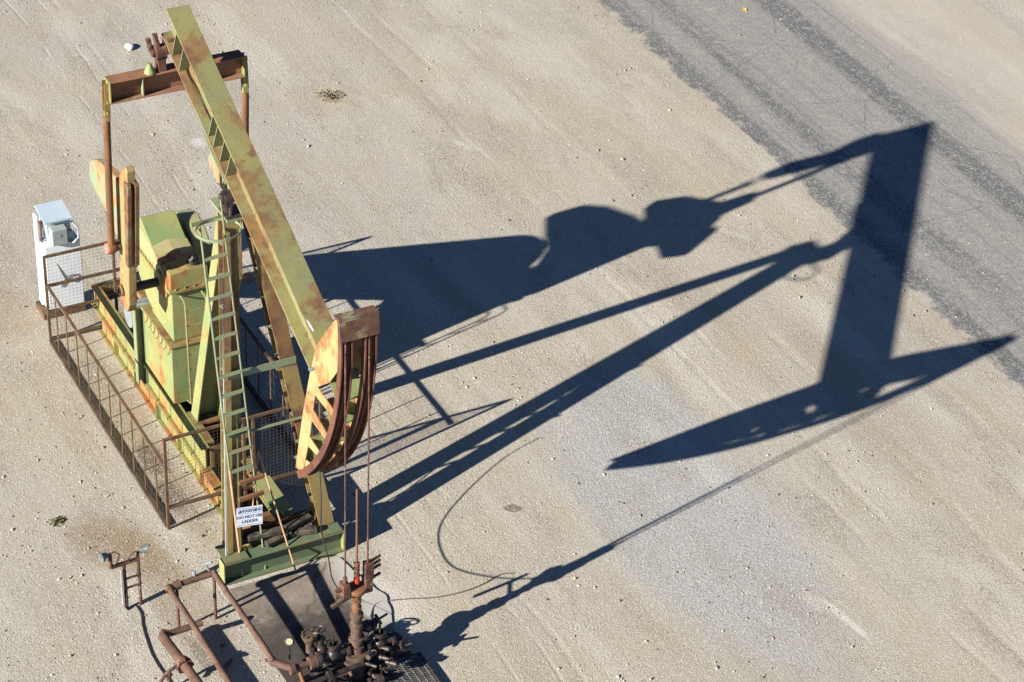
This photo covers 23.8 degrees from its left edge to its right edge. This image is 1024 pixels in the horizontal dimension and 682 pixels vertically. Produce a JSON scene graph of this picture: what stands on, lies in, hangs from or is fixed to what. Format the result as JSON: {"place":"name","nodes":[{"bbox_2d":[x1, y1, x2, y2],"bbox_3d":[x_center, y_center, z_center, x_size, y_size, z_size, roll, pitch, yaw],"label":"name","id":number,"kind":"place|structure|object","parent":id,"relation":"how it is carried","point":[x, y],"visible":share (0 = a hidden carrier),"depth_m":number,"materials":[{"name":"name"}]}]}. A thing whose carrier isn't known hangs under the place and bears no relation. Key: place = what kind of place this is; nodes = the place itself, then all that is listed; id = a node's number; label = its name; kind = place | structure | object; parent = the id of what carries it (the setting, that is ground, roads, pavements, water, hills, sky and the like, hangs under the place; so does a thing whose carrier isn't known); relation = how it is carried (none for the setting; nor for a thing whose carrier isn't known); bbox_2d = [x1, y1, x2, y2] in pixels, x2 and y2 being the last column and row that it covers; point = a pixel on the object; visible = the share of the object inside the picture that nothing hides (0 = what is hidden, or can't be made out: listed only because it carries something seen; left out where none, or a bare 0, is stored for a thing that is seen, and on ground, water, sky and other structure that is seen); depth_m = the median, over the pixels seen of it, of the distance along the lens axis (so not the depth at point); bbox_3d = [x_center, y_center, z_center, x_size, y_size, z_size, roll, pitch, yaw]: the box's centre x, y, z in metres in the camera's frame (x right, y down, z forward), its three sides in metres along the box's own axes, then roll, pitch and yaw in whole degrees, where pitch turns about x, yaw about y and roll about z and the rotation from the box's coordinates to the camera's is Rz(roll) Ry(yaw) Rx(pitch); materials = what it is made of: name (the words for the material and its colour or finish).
{"place":"outdoors","nodes":[
{"label":"outdoors","id":0,"kind":"place"},
{"bbox_2d":[0,0,1023,681],"bbox_3d":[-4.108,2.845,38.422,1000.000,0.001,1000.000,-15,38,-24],"label":"ground","id":1,"kind":"structure","parent":0,"point":[946,604],"depth_m":41.82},
{"bbox_2d":[50,515,66,526],"bbox_3d":[-7.168,2.828,38.196,0.239,0.092,0.286,18,37,22],"label":"weed","id":2,"kind":"object","parent":1,"relation":"on","point":[56,520],"visible":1,"depth_m":38.20,"materials":[{"name":"green plant"}]},
{"bbox_2d":[33,199,85,319],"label":"control cabinet","id":3,"kind":"object","parent":1,"relation":"on","point":[59,233],"visible":0.89,"depth_m":42.33,"materials":[{"name":"white metal"}]},
{"bbox_2d":[42,239,139,341],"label":"fence","id":4,"kind":"object","parent":1,"relation":"on","point":[114,270],"visible":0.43,"depth_m":42.00,"materials":[{"name":"metal"}]},
{"bbox_2d":[46,284,166,527],"bbox_3d":[-6.694,0.979,39.888,0.070,1.221,5.610,-15,38,-24],"label":"guard railing","id":5,"kind":"object","parent":1,"relation":"on","point":[114,441],"visible":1,"depth_m":39.81,"materials":[{"name":"metal"}]},
{"bbox_2d":[98,544,148,609],"bbox_3d":[-5.765,3.539,36.247,0.773,1.186,0.143,-15,38,-24],"label":"lamp rack","id":6,"kind":"object","parent":1,"relation":"on","point":[102,557],"visible":1,"depth_m":36.16,"materials":[{"name":"grey metal"}]},
{"bbox_2d":[124,43,133,50],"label":"rock","id":7,"kind":"object","parent":1,"relation":"on","point":[129,46],"visible":1,"depth_m":51.24,"materials":[{"name":"white stone"}]},
{"bbox_2d":[135,604,170,681],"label":"ground cable","id":8,"kind":"object","parent":1,"relation":"on","point":[147,640],"visible":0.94,"depth_m":35.97,"materials":[{"name":"black rubber"}]},
{"bbox_2d":[158,619,203,681],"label":"flow pipe","id":9,"kind":"object","parent":1,"relation":"on","point":[184,664],"visible":1,"depth_m":35.14,"materials":[{"name":"brown metal"}]},
{"bbox_2d":[165,561,274,681],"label":"flow pipe","id":10,"kind":"object","parent":1,"relation":"on","point":[176,585],"visible":0.98,"depth_m":35.51,"materials":[{"name":"brown metal"}]},
{"bbox_2d":[220,658,232,677],"bbox_3d":[-4.186,4.788,35.528,0.100,0.100,0.390,8,35,7],"label":"pipe key","id":11,"kind":"object","parent":1,"relation":"on","point":[227,663],"visible":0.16,"depth_m":35.56,"materials":[{"name":"brown metal"}]},
{"bbox_2d":[89,5,379,585],"bbox_3d":[-4.489,-1.006,37.026,2.422,7.897,10.388,-15,38,-24],"label":"pumpjack","id":12,"kind":"object","parent":1,"relation":"on","point":[170,334],"visible":0.99,"depth_m":36.57,"materials":[{"name":"green paint"}]},
{"bbox_2d":[236,505,262,527],"bbox_3d":[-3.992,2.663,36.925,0.434,0.346,0.076,-11,37,-19],"label":"warning sign","id":13,"kind":"object","parent":12,"relation":"attached to","point":[249,515],"visible":1,"depth_m":36.92,"materials":[{"name":"white metal"}]},
{"bbox_2d":[242,513,301,536],"bbox_3d":[-3.732,2.874,37.520,1.030,0.160,0.070,-15,38,-24],"label":"plank","id":14,"kind":"object","parent":12,"relation":"on","point":[271,524],"visible":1,"depth_m":37.47,"materials":[{"name":"wood"}]},
{"bbox_2d":[252,475,292,519],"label":"loose beam","id":15,"kind":"structure","parent":12,"relation":"on","point":[284,507],"depth_m":37.82,"materials":[{"name":"green metal"}]},
{"bbox_2d":[265,531,287,547],"bbox_3d":[-3.620,3.053,37.303,0.380,0.099,0.110,-24,42,-33],"label":"timber","id":16,"kind":"object","parent":12,"relation":"on","point":[274,540],"visible":1,"depth_m":37.25,"materials":[{"name":"grey wood"}]},
{"bbox_2d":[283,513,311,531],"bbox_3d":[-3.313,2.806,37.489,0.496,0.100,0.110,-25,43,-34],"label":"timber","id":17,"kind":"object","parent":16,"relation":"on","point":[297,522],"visible":1,"depth_m":37.44,"materials":[{"name":"wood"}]},
{"bbox_2d":[242,521,312,544],"bbox_3d":[-3.699,2.971,37.416,1.303,0.100,0.110,-12,37,-21],"label":"timber","id":18,"kind":"object","parent":12,"relation":"on","point":[245,541],"visible":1,"depth_m":37.32,"materials":[{"name":"wood"}]},
{"bbox_2d":[247,526,282,541],"bbox_3d":[-3.795,2.958,37.234,0.553,0.100,0.110,-12,37,-20],"label":"timber","id":19,"kind":"object","parent":18,"relation":"on","point":[266,533],"visible":1,"depth_m":37.19,"materials":[{"name":"grey wood"}]},
{"bbox_2d":[288,508,312,516],"bbox_3d":[-3.248,2.703,37.873,0.551,0.100,0.110,-15,38,-24],"label":"timber","id":20,"kind":"object","parent":12,"relation":"on","point":[306,511],"visible":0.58,"depth_m":37.85,"materials":[{"name":"brown wood"}]},
{"bbox_2d":[288,525,317,536],"bbox_3d":[-3.235,2.939,37.495,0.453,0.100,0.110,-7,35,-13],"label":"timber","id":21,"kind":"object","parent":12,"relation":"on","point":[307,530],"visible":1,"depth_m":37.46,"materials":[{"name":"wood"}]},
{"bbox_2d":[319,471,337,588],"bbox_3d":[-2.720,2.837,35.919,0.090,1.053,3.214,-4,35,-9],"label":"hanging wire","id":22,"kind":"object","parent":12,"relation":"hanging from","point":[321,528],"visible":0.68,"depth_m":36.73,"materials":[{"name":"brown metal"}]},
{"bbox_2d":[334,336,380,600],"bbox_3d":[-2.115,1.740,33.390,0.734,4.720,0.296,-15,38,-24],"label":"bridle","id":23,"kind":"object","parent":12,"relation":"hanging from","point":[356,589],"visible":1,"depth_m":34.33,"materials":[{"name":"brown metal"}]},
{"bbox_2d":[162,398,321,529],"bbox_3d":[-4.209,1.925,38.199,2.655,1.761,0.045,-15,38,-24],"label":"fence","id":24,"kind":"object","parent":1,"relation":"on","point":[215,494],"visible":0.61,"depth_m":37.99,"materials":[{"name":"metal"}]},
{"bbox_2d":[243,272,252,281],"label":"brick","id":25,"kind":"object","parent":1,"relation":"on","point":[247,276],"visible":1,"depth_m":44.09,"materials":[{"name":"brick"}]},
{"bbox_2d":[240,317,316,455],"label":"guard railing","id":26,"kind":"object","parent":1,"relation":"on","point":[256,395],"visible":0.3,"depth_m":40.58,"materials":[{"name":"metal"}]},
{"bbox_2d":[229,557,411,681],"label":"concrete pad","id":27,"kind":"object","parent":1,"relation":"on","point":[278,609],"visible":0.63,"depth_m":36.70,"materials":[{"name":"grey concrete"}]},
{"bbox_2d":[252,451,296,571],"bbox_3d":[-3.614,2.619,37.211,1.011,1.793,0.165,28,42,32],"label":"prop pole","id":28,"kind":"object","parent":27,"relation":"on","point":[258,455],"visible":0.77,"depth_m":37.18,"materials":[{"name":"brown wood"}]},
{"bbox_2d":[302,656,342,678],"bbox_3d":[-2.635,4.723,35.683,0.780,0.046,0.450,-15,38,-24],"label":"cellar grating","id":29,"kind":"object","parent":27,"relation":"on","point":[327,663],"visible":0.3,"depth_m":35.56,"materials":[{"name":"metal"}]},
{"bbox_2d":[264,597,412,681],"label":"wellhead","id":30,"kind":"object","parent":27,"relation":"on","point":[358,651],"visible":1,"depth_m":35.17,"materials":[{"name":"metal"}]},
{"bbox_2d":[325,674,354,681],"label":"cellar grating","id":31,"kind":"object","parent":27,"relation":"on","point":[347,677],"visible":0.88,"depth_m":35.39,"materials":[{"name":"metal"}]},
{"bbox_2d":[376,652,440,681],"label":"cellar grating","id":32,"kind":"object","parent":27,"relation":"on","point":[415,667],"visible":0.92,"depth_m":35.58,"materials":[{"name":"metal"}]},
{"bbox_2d":[317,89,344,102],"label":"weed","id":33,"kind":"object","parent":1,"relation":"on","point":[330,94],"visible":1,"depth_m":49.93,"materials":[{"name":"beige plant"}]},
{"bbox_2d":[365,573,513,637],"bbox_3d":[-1.348,3.805,36.848,3.020,0.403,0.832,-26,44,-35],"label":"ground cable","id":34,"kind":"object","parent":1,"relation":"on","point":[437,596],"visible":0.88,"depth_m":37.05,"materials":[{"name":"rubber"}]},
{"bbox_2d":[0,0,1023,681],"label":"loose stones","id":35,"kind":"object","parent":1,"relation":"on","point":[464,374],"visible":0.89,"depth_m":41.40,"materials":[{"name":"beige stone"}]},
{"bbox_2d":[598,0,1023,390],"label":"road","id":36,"kind":"structure","parent":0,"point":[851,132],"depth_m":50.13,"materials":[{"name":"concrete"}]}
]}

